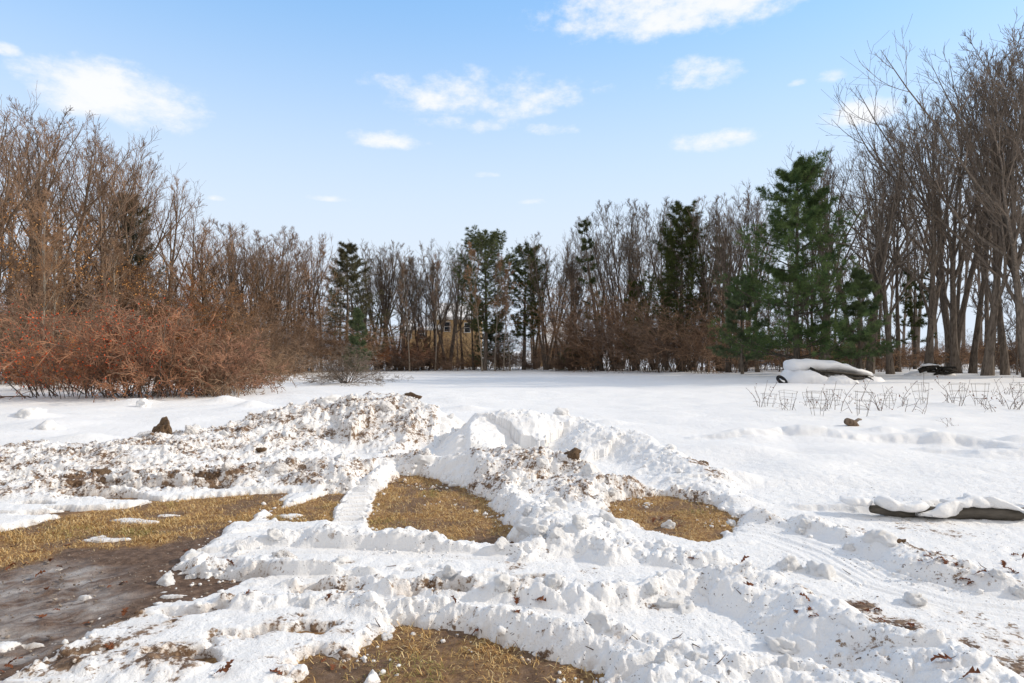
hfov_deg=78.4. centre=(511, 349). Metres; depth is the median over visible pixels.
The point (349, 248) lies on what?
pine tree
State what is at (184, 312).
undergrowth shrub
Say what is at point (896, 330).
young tree
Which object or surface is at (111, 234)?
bare tree
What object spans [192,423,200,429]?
snow lump
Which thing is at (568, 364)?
undergrowth shrub
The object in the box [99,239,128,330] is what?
bare tree
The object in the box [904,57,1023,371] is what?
bare tree
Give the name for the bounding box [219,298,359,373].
undergrowth shrub
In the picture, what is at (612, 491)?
snow lump
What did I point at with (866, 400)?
plant cage
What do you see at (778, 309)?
young tree
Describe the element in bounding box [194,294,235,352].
leafy tree
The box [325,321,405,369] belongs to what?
undergrowth shrub
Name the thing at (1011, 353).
undergrowth shrub
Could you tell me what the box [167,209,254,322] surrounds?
bare tree
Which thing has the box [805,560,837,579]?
snow lump
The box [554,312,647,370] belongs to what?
undergrowth shrub
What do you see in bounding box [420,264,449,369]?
young tree
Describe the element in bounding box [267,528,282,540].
snow lump
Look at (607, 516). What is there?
snow lump
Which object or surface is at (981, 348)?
beech sapling
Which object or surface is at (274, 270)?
bare tree
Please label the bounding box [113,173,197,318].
bare tree
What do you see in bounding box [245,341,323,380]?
bramble bush
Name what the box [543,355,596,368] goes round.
undergrowth shrub
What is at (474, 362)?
undergrowth shrub
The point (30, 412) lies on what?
snow lump
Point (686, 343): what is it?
undergrowth shrub
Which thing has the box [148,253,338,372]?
undergrowth shrub
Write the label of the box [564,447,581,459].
soil clod
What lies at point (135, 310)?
young tree
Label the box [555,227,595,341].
bare tree
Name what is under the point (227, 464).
snow lump
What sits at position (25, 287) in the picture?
young tree
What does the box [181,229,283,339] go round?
bare tree
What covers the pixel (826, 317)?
bare tree
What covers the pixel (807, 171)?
pine tree
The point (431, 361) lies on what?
undergrowth shrub
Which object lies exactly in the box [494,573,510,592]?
snow lump
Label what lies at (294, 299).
bare tree
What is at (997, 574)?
snow lump
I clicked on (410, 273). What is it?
young tree
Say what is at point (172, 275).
young tree
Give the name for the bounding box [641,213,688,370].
bare tree
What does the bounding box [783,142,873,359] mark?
bare tree
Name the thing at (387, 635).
snow lump
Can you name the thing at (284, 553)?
snow lump
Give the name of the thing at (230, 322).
undergrowth shrub
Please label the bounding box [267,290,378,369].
undergrowth shrub
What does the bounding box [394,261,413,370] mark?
bare tree
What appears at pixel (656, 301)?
young tree
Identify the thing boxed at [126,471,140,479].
snow lump
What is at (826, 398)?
dry plant
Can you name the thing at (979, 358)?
beech sapling
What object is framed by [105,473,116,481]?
snow lump
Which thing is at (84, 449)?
snow lump
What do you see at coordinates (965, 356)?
beech sapling
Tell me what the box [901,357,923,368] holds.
undergrowth shrub
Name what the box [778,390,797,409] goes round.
plant cage
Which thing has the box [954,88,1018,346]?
bare tree
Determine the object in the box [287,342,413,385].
spreading bush
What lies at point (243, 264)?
bare tree
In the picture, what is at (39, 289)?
young tree
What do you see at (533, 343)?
bare tree
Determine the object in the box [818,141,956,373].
bare tree
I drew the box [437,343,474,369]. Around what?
undergrowth shrub
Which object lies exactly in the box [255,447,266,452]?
soil clod
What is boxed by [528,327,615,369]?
undergrowth shrub
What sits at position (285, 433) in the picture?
snow lump
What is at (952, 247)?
bare tree
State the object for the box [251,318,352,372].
undergrowth shrub
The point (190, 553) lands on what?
snow lump
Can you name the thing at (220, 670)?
oak leaf
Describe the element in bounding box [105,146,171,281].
bare tree
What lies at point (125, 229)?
bare tree
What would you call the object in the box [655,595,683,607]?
snow lump
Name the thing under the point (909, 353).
beech sapling
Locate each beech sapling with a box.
[764,339,791,366]
[790,338,812,358]
[838,341,857,366]
[862,351,900,371]
[875,345,908,369]
[901,346,920,369]
[936,352,962,365]
[947,349,980,365]
[966,346,984,367]
[968,338,1013,369]
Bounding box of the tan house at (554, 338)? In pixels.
[537,322,584,366]
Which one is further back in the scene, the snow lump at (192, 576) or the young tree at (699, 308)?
the young tree at (699, 308)
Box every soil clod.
[90,468,111,474]
[152,416,171,434]
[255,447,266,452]
[404,392,421,399]
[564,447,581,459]
[897,538,908,543]
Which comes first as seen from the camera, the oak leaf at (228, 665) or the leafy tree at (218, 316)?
the oak leaf at (228, 665)
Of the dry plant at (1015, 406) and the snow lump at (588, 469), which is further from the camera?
the dry plant at (1015, 406)
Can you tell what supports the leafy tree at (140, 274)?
on the ground at (25, 611)
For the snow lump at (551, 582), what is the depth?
3.88 m
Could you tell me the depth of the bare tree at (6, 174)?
36.12 m
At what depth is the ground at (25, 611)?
4.36 m
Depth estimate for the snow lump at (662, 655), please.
2.99 m
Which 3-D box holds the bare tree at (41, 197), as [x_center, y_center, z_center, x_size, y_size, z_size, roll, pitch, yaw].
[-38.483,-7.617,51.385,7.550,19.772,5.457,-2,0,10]
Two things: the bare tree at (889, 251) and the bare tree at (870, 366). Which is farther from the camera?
the bare tree at (889, 251)
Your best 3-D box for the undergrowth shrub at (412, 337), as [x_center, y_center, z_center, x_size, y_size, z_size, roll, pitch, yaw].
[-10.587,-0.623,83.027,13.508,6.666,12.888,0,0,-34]
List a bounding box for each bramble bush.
[0,278,241,399]
[0,333,102,391]
[28,305,260,402]
[106,327,267,396]
[146,317,289,396]
[204,330,304,389]
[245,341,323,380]
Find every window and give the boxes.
[444,322,449,331]
[464,323,470,332]
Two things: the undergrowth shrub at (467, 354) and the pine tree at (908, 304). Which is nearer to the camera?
the pine tree at (908, 304)
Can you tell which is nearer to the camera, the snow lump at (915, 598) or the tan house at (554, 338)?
the snow lump at (915, 598)
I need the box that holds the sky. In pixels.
[0,0,1023,350]
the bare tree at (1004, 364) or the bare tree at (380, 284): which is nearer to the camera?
the bare tree at (1004, 364)
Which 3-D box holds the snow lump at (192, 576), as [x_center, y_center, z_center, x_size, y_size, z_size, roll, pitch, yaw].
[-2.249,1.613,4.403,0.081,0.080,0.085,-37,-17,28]
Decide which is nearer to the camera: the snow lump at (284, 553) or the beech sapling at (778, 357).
the snow lump at (284, 553)
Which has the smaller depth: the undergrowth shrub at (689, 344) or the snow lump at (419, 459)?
the snow lump at (419, 459)
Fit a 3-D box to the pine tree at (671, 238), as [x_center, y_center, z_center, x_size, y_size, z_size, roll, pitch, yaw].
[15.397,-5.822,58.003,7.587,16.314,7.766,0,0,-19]
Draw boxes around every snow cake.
[839,496,872,506]
[874,495,929,511]
[915,500,962,517]
[939,495,995,507]
[963,493,1023,512]
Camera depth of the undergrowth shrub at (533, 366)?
78.65 m
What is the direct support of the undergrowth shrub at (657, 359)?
on the ground at (25, 611)
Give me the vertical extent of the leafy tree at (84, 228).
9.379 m
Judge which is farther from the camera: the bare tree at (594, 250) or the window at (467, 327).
the window at (467, 327)
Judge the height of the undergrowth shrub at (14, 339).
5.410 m
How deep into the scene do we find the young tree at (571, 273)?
73.56 m
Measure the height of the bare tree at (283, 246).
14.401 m
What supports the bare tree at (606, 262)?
on the ground at (25, 611)
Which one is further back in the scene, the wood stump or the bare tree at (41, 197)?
the bare tree at (41, 197)
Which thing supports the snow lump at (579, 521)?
on the snow bank at (608, 543)
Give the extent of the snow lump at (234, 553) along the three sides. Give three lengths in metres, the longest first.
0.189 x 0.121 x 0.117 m
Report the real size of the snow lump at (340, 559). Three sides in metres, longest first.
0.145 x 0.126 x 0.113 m
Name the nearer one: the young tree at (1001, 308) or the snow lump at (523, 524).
the snow lump at (523, 524)
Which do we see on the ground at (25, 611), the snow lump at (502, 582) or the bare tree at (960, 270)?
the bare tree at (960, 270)
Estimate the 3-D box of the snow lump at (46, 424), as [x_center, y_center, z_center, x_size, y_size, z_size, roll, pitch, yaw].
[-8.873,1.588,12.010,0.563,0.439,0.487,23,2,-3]
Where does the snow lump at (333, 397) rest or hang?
on the snow bank at (373, 435)
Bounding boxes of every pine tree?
[100,192,165,328]
[292,241,403,356]
[342,306,371,372]
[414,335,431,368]
[445,224,533,370]
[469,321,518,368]
[505,242,551,369]
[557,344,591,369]
[575,219,603,370]
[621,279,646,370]
[631,199,721,371]
[706,150,894,364]
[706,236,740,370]
[706,276,778,373]
[826,267,900,368]
[890,267,937,368]
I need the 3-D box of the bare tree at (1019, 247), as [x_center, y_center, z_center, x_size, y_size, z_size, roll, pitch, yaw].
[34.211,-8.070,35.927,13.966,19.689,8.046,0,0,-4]
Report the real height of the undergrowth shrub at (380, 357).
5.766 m
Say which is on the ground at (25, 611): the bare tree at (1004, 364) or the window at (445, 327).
the bare tree at (1004, 364)
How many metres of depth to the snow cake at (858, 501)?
5.87 m
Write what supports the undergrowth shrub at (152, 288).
on the ground at (25, 611)
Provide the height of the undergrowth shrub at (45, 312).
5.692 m
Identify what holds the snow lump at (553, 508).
on the snow bank at (608, 543)
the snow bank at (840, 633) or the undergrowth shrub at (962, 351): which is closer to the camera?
the snow bank at (840, 633)
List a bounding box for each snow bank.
[0,391,465,498]
[21,641,203,676]
[172,480,739,571]
[194,554,1023,682]
[222,589,895,682]
[417,408,748,510]
[734,495,1023,612]
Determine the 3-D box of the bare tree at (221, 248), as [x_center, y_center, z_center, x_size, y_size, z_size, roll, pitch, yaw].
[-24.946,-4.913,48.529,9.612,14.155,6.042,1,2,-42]
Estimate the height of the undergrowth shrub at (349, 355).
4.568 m
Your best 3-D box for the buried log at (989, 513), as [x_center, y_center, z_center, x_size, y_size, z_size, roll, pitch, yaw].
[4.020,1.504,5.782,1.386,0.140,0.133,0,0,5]
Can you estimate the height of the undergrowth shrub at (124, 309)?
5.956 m
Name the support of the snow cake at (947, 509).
on the buried log at (989, 513)
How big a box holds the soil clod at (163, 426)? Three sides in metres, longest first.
0.464 x 0.330 x 0.272 m
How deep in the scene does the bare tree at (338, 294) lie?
86.22 m
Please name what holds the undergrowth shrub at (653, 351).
on the ground at (25, 611)
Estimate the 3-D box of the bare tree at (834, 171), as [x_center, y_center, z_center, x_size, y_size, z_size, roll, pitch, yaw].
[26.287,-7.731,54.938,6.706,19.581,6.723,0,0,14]
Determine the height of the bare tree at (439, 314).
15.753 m
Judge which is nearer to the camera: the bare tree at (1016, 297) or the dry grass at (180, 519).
the dry grass at (180, 519)
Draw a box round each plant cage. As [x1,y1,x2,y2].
[761,393,776,406]
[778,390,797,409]
[806,390,826,415]
[826,389,841,404]
[855,391,872,416]
[877,393,896,407]
[910,383,928,403]
[947,383,965,403]
[971,383,988,403]
[1009,382,1023,405]
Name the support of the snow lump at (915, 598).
on the snow field
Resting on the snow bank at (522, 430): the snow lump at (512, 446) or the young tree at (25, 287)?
the snow lump at (512, 446)
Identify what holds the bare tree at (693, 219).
on the ground at (25, 611)
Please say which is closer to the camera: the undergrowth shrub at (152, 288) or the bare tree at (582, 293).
the undergrowth shrub at (152, 288)
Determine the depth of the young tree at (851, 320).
44.03 m
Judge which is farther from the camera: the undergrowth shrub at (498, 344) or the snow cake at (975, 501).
the undergrowth shrub at (498, 344)
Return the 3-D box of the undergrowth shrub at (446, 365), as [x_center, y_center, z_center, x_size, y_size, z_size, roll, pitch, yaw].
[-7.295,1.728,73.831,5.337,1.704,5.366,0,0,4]
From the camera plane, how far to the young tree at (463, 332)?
80.98 m
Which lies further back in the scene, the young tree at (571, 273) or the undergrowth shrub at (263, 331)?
the young tree at (571, 273)
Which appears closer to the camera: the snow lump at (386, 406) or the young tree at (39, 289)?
the snow lump at (386, 406)
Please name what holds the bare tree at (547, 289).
on the ground at (25, 611)
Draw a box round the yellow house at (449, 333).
[401,303,483,365]
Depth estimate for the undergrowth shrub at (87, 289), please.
43.27 m
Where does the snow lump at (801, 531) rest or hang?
on the snow bank at (826, 542)
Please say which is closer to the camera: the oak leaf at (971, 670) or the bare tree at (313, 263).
the oak leaf at (971, 670)
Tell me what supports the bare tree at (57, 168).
on the ground at (25, 611)
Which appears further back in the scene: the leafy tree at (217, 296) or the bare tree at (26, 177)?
the leafy tree at (217, 296)
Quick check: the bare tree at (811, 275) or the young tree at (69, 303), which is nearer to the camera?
the young tree at (69, 303)
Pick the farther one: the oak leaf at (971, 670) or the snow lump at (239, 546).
the snow lump at (239, 546)
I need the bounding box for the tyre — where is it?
[776,375,787,382]
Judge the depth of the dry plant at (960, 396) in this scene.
17.12 m
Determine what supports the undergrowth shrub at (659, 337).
on the ground at (25, 611)
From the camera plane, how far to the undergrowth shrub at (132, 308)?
41.94 m
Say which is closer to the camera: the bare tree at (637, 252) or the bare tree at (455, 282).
the bare tree at (637, 252)
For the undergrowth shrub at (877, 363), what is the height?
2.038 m
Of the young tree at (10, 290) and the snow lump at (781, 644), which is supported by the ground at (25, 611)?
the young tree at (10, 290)
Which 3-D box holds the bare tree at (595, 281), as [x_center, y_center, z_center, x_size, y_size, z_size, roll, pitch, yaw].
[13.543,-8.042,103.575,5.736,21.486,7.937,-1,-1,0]
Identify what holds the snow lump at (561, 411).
on the snow bank at (522, 430)
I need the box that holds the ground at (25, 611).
[0,475,738,682]
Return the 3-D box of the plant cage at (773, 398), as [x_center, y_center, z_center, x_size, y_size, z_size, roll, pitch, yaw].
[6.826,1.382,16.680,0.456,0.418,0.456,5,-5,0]
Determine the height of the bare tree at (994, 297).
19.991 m
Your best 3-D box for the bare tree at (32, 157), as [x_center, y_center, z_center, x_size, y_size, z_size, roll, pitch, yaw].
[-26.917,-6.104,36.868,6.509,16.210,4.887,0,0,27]
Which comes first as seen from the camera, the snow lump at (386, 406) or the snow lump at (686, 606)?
the snow lump at (686, 606)
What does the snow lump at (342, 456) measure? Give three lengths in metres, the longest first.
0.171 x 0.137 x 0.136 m
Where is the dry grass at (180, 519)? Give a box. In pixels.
[0,473,739,682]
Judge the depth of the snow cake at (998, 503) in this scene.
5.70 m
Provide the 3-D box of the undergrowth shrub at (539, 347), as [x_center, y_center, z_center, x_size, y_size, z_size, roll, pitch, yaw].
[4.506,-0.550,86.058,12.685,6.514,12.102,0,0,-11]
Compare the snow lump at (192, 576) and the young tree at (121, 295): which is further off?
the young tree at (121, 295)
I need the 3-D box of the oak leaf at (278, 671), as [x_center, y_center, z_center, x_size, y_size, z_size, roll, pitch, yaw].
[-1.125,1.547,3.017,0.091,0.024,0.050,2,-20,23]
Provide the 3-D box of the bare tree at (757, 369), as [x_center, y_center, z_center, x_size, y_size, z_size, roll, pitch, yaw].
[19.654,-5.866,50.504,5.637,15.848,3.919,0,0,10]
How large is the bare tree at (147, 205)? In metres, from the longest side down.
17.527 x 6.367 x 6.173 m
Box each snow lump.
[14,407,46,418]
[32,419,65,429]
[80,446,92,452]
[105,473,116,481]
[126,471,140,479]
[136,398,151,407]
[136,430,151,436]
[156,570,174,585]
[180,549,203,560]
[184,425,198,433]
[185,573,196,578]
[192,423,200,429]
[219,430,228,435]
[221,460,235,470]
[224,549,243,557]
[233,544,243,551]
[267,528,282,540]
[269,462,290,473]
[271,549,298,559]
[281,431,295,439]
[302,595,316,608]
[316,394,339,403]
[332,555,349,564]
[335,453,346,459]
[346,393,353,400]
[379,400,395,411]
[381,631,392,640]
[412,454,435,464]
[418,448,431,454]
[429,531,440,539]
[442,564,456,579]
[493,536,508,551]
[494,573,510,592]
[506,443,520,449]
[515,516,540,535]
[521,507,531,516]
[529,523,547,535]
[536,458,546,467]
[543,505,559,511]
[544,573,562,588]
[545,496,567,510]
[546,577,557,587]
[549,527,564,538]
[553,407,569,415]
[553,521,562,527]
[572,514,589,528]
[582,463,600,475]
[584,610,610,632]
[598,509,622,528]
[608,487,617,495]
[644,582,657,595]
[653,648,672,664]
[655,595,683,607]
[661,520,675,528]
[676,599,694,613]
[684,650,707,660]
[726,519,735,525]
[764,636,799,653]
[776,555,803,571]
[777,653,798,670]
[795,528,805,534]
[796,518,810,528]
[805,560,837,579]
[842,543,855,550]
[861,529,897,546]
[902,590,927,605]
[989,568,1006,579]
[1009,584,1023,598]
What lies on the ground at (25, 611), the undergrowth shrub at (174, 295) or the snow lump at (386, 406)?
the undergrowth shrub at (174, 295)
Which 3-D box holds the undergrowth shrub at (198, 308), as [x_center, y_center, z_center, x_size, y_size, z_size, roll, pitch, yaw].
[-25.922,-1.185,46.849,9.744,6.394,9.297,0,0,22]
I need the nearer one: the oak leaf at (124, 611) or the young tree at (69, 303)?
the oak leaf at (124, 611)
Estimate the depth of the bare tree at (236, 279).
51.73 m
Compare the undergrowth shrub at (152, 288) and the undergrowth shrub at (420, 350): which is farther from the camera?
the undergrowth shrub at (420, 350)
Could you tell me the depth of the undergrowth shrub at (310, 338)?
58.23 m
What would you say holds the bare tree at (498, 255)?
on the ground at (25, 611)
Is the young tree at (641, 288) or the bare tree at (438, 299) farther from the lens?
the bare tree at (438, 299)
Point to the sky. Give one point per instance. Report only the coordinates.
(409, 122)
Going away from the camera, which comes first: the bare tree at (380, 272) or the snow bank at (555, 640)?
the snow bank at (555, 640)
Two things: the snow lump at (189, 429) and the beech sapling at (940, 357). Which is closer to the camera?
the snow lump at (189, 429)
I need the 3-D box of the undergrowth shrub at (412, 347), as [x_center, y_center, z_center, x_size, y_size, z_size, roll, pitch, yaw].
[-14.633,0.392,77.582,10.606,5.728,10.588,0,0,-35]
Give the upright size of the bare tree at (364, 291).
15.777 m
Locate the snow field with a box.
[0,351,1023,682]
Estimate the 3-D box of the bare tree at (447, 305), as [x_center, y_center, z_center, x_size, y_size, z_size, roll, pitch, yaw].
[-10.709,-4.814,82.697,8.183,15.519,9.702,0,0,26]
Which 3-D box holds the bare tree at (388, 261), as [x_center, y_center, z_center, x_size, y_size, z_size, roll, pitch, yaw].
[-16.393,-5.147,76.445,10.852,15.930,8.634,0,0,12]
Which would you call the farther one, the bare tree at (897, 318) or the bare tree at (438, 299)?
the bare tree at (438, 299)
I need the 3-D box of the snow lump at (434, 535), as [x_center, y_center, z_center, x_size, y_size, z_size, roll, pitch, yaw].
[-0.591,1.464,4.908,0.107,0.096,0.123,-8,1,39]
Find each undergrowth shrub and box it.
[0,259,174,375]
[0,276,115,384]
[0,279,122,383]
[0,279,139,378]
[0,281,157,381]
[0,283,226,379]
[1,255,238,339]
[1,258,263,365]
[1,271,159,375]
[2,273,271,358]
[3,258,336,369]
[3,280,193,342]
[63,298,165,354]
[112,268,284,360]
[138,281,201,323]
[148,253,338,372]
[153,292,301,357]
[163,291,301,358]
[165,289,240,339]
[169,282,317,357]
[212,300,345,373]
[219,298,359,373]
[248,302,414,371]
[249,330,289,370]
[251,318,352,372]
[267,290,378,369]
[270,343,319,369]
[310,337,384,371]
[317,316,398,370]
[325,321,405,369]
[349,317,450,370]
[368,332,444,369]
[369,347,387,368]
[371,333,410,369]
[372,349,432,370]
[391,321,481,369]
[399,303,545,369]
[404,347,459,369]
[430,357,472,370]
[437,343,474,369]
[445,340,501,368]
[458,357,493,369]
[463,264,665,370]
[483,348,541,369]
[508,317,589,367]
[512,340,548,368]
[513,332,579,367]
[520,359,542,369]
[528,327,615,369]
[534,282,658,369]
[538,274,689,370]
[541,276,717,372]
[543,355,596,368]
[547,355,583,370]
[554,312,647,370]
[582,275,760,371]
[586,300,721,372]
[598,326,672,370]
[614,285,791,371]
[620,300,743,370]
[623,281,789,373]
[623,334,678,369]
[731,341,811,370]
[772,329,938,367]
[775,348,817,359]
[840,349,923,371]
[884,342,944,366]
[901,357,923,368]
[908,345,970,366]
[921,321,984,370]
[935,343,980,365]
[978,335,1019,372]
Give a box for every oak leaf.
[103,641,113,648]
[121,607,128,615]
[210,665,226,675]
[225,659,234,673]
[270,667,284,675]
[532,595,545,600]
[930,653,955,661]
[959,666,980,678]
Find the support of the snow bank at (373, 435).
on the ground at (25, 611)
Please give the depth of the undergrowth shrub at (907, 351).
60.75 m
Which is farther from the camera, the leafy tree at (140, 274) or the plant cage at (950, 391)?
the leafy tree at (140, 274)
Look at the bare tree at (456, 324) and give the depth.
94.25 m
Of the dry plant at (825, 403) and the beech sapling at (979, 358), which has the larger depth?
the beech sapling at (979, 358)
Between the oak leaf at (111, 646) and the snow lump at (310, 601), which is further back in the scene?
the snow lump at (310, 601)
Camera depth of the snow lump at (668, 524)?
5.62 m
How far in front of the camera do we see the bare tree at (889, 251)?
67.24 m
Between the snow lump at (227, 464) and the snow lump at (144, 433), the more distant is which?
the snow lump at (144, 433)
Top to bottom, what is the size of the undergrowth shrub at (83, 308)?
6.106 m
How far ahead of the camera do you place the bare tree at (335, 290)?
96.31 m
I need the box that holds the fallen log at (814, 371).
[775,359,884,383]
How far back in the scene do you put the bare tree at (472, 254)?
69.25 m
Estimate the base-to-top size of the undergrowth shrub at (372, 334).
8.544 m
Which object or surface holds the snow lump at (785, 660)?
on the snow bank at (555, 640)
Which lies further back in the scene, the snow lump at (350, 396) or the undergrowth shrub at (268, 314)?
the undergrowth shrub at (268, 314)
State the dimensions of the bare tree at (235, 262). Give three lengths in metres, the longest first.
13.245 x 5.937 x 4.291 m
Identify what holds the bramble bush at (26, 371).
on the ground at (25, 611)
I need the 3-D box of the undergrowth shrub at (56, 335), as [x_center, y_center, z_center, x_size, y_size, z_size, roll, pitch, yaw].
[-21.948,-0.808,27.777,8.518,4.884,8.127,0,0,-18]
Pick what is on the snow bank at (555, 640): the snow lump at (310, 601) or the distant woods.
the snow lump at (310, 601)
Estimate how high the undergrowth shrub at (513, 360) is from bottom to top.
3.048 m
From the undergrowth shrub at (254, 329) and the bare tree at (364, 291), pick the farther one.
the bare tree at (364, 291)
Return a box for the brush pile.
[904,363,957,374]
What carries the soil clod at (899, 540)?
on the snow bank at (826, 542)
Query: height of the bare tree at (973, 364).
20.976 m
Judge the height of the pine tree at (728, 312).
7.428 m
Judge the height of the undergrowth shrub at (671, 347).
9.650 m
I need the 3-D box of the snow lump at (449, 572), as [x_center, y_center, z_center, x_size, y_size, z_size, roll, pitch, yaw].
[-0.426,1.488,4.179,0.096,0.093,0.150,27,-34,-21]
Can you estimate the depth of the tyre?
29.96 m
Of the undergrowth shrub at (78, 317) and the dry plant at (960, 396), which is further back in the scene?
the undergrowth shrub at (78, 317)
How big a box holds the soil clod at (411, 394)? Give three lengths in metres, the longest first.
0.358 x 0.237 x 0.161 m
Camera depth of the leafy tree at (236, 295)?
45.73 m
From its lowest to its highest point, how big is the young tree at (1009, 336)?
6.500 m
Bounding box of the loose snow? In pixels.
[3,393,1011,682]
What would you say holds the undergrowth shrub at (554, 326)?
on the ground at (25, 611)
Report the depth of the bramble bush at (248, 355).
21.41 m
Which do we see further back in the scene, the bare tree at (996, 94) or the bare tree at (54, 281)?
the bare tree at (996, 94)
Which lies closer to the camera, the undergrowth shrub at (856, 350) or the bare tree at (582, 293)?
the undergrowth shrub at (856, 350)
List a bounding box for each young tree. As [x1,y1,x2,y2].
[0,263,49,377]
[0,271,55,383]
[13,268,68,347]
[37,288,80,340]
[80,278,121,330]
[85,267,149,365]
[110,289,165,377]
[151,264,197,344]
[171,260,217,327]
[396,258,423,368]
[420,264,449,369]
[457,298,480,354]
[554,265,596,358]
[560,259,590,367]
[623,284,654,370]
[644,277,671,369]
[684,279,711,364]
[692,285,721,350]
[735,274,769,371]
[754,271,792,359]
[767,308,792,371]
[771,266,813,359]
[775,284,827,358]
[799,298,830,358]
[831,300,877,346]
[837,281,867,364]
[864,294,901,344]
[966,278,1015,370]
[1001,270,1023,374]
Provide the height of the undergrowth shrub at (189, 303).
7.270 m
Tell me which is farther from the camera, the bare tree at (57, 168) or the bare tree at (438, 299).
the bare tree at (438, 299)
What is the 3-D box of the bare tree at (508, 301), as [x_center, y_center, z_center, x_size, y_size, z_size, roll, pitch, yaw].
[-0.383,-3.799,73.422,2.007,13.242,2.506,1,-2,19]
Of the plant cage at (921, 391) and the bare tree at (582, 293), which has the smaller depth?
the plant cage at (921, 391)
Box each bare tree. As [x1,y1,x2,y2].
[0,86,86,257]
[0,95,106,311]
[0,114,190,347]
[0,117,83,299]
[0,123,30,274]
[0,131,60,320]
[0,141,73,281]
[1,103,105,330]
[14,118,128,341]
[27,187,67,377]
[33,122,149,314]
[40,225,75,368]
[59,163,206,306]
[69,135,168,289]
[75,134,199,313]
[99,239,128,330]
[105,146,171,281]
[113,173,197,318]
[140,192,249,326]
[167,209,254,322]
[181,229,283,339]
[185,240,228,297]
[200,221,305,330]
[200,225,274,320]
[210,221,302,348]
[212,221,253,327]
[219,244,262,318]
[234,236,325,370]
[246,238,326,345]
[255,234,296,338]
[259,242,294,298]
[280,239,313,368]
[281,268,317,323]
[290,235,321,370]
[292,234,342,369]
[292,235,340,370]
[320,255,350,364]
[324,240,411,369]
[324,260,355,363]
[335,248,398,342]
[344,272,375,344]
[355,239,400,369]
[355,252,431,369]
[366,245,402,369]
[382,268,405,347]
[387,266,423,369]
[394,251,428,369]
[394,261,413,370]
[397,255,459,368]
[406,241,481,369]
[407,239,453,369]
[407,277,438,367]
[419,251,453,355]
[427,252,441,370]
[428,262,450,337]
[442,248,470,359]
[447,273,466,357]
[448,253,481,369]
[451,246,477,368]
[461,242,483,370]
[489,255,508,370]
[492,253,511,370]
[500,261,515,370]
[516,232,585,369]
[518,275,542,361]
[519,245,556,368]
[529,240,584,368]
[533,277,555,367]
[539,243,591,369]
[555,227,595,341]
[558,231,595,326]
[560,272,591,324]
[568,199,653,367]
[570,206,644,368]
[579,239,604,324]
[584,221,629,369]
[585,199,674,368]
[599,196,686,369]
[609,222,650,364]
[634,199,719,370]
[640,208,729,370]
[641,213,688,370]
[643,236,684,366]
[678,196,773,370]
[694,207,735,371]
[695,192,809,371]
[704,195,763,371]
[723,177,789,371]
[723,187,777,331]
[728,218,776,338]
[758,145,889,358]
[759,112,986,367]
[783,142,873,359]
[788,215,851,348]
[794,146,855,291]
[811,149,945,369]
[813,40,1023,375]
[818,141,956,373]
[822,43,1023,372]
[823,118,928,373]
[843,16,1023,376]
[864,170,916,357]
[872,119,929,371]
[878,80,977,326]
[880,112,956,352]
[892,94,1002,363]
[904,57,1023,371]
[918,46,1023,373]
[924,10,1023,374]
[947,54,1023,369]
[954,42,1023,305]
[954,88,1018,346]
[956,54,1023,190]
[980,81,1023,273]
[1007,49,1023,233]
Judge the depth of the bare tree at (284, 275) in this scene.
55.02 m
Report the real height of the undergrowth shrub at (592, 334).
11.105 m
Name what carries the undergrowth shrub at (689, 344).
on the snow field
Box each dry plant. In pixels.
[753,380,770,406]
[808,391,834,410]
[820,384,840,408]
[863,380,892,410]
[935,376,970,402]
[951,381,973,405]
[991,388,1021,408]
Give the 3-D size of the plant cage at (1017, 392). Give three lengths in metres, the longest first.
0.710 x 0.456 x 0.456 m
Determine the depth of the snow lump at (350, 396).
10.80 m
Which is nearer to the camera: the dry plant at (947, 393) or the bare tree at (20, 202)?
the dry plant at (947, 393)
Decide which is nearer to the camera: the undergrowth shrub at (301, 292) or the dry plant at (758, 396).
the dry plant at (758, 396)
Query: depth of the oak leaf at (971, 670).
2.56 m
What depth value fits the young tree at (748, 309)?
50.05 m
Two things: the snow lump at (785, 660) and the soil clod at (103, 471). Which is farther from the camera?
the soil clod at (103, 471)
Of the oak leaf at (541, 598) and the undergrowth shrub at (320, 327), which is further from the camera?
the undergrowth shrub at (320, 327)
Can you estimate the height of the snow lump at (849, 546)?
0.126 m
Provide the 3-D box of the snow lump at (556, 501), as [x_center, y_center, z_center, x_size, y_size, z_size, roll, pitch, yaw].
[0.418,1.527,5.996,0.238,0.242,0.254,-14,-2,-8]
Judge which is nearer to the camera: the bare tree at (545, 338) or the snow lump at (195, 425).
the snow lump at (195, 425)
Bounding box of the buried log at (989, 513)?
[869,505,1023,520]
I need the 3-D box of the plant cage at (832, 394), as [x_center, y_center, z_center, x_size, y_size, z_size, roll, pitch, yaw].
[9.245,1.398,18.026,0.456,0.518,0.456,1,-2,0]
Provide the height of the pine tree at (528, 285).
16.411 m
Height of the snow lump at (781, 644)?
0.155 m
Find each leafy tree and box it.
[0,189,97,337]
[0,192,110,354]
[2,218,130,350]
[20,231,122,375]
[76,248,170,337]
[109,251,176,365]
[158,311,208,351]
[178,271,234,352]
[193,283,277,349]
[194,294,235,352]
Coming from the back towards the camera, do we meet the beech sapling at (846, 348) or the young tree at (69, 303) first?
the beech sapling at (846, 348)
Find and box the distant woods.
[0,98,1023,360]
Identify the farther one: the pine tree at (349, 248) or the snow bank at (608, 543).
the pine tree at (349, 248)
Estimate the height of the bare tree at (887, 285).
16.038 m
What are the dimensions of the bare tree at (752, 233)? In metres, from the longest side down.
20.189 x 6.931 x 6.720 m
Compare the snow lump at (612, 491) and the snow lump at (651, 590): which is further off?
the snow lump at (612, 491)
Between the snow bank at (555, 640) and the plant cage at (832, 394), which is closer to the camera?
the snow bank at (555, 640)
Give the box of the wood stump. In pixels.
[844,418,861,425]

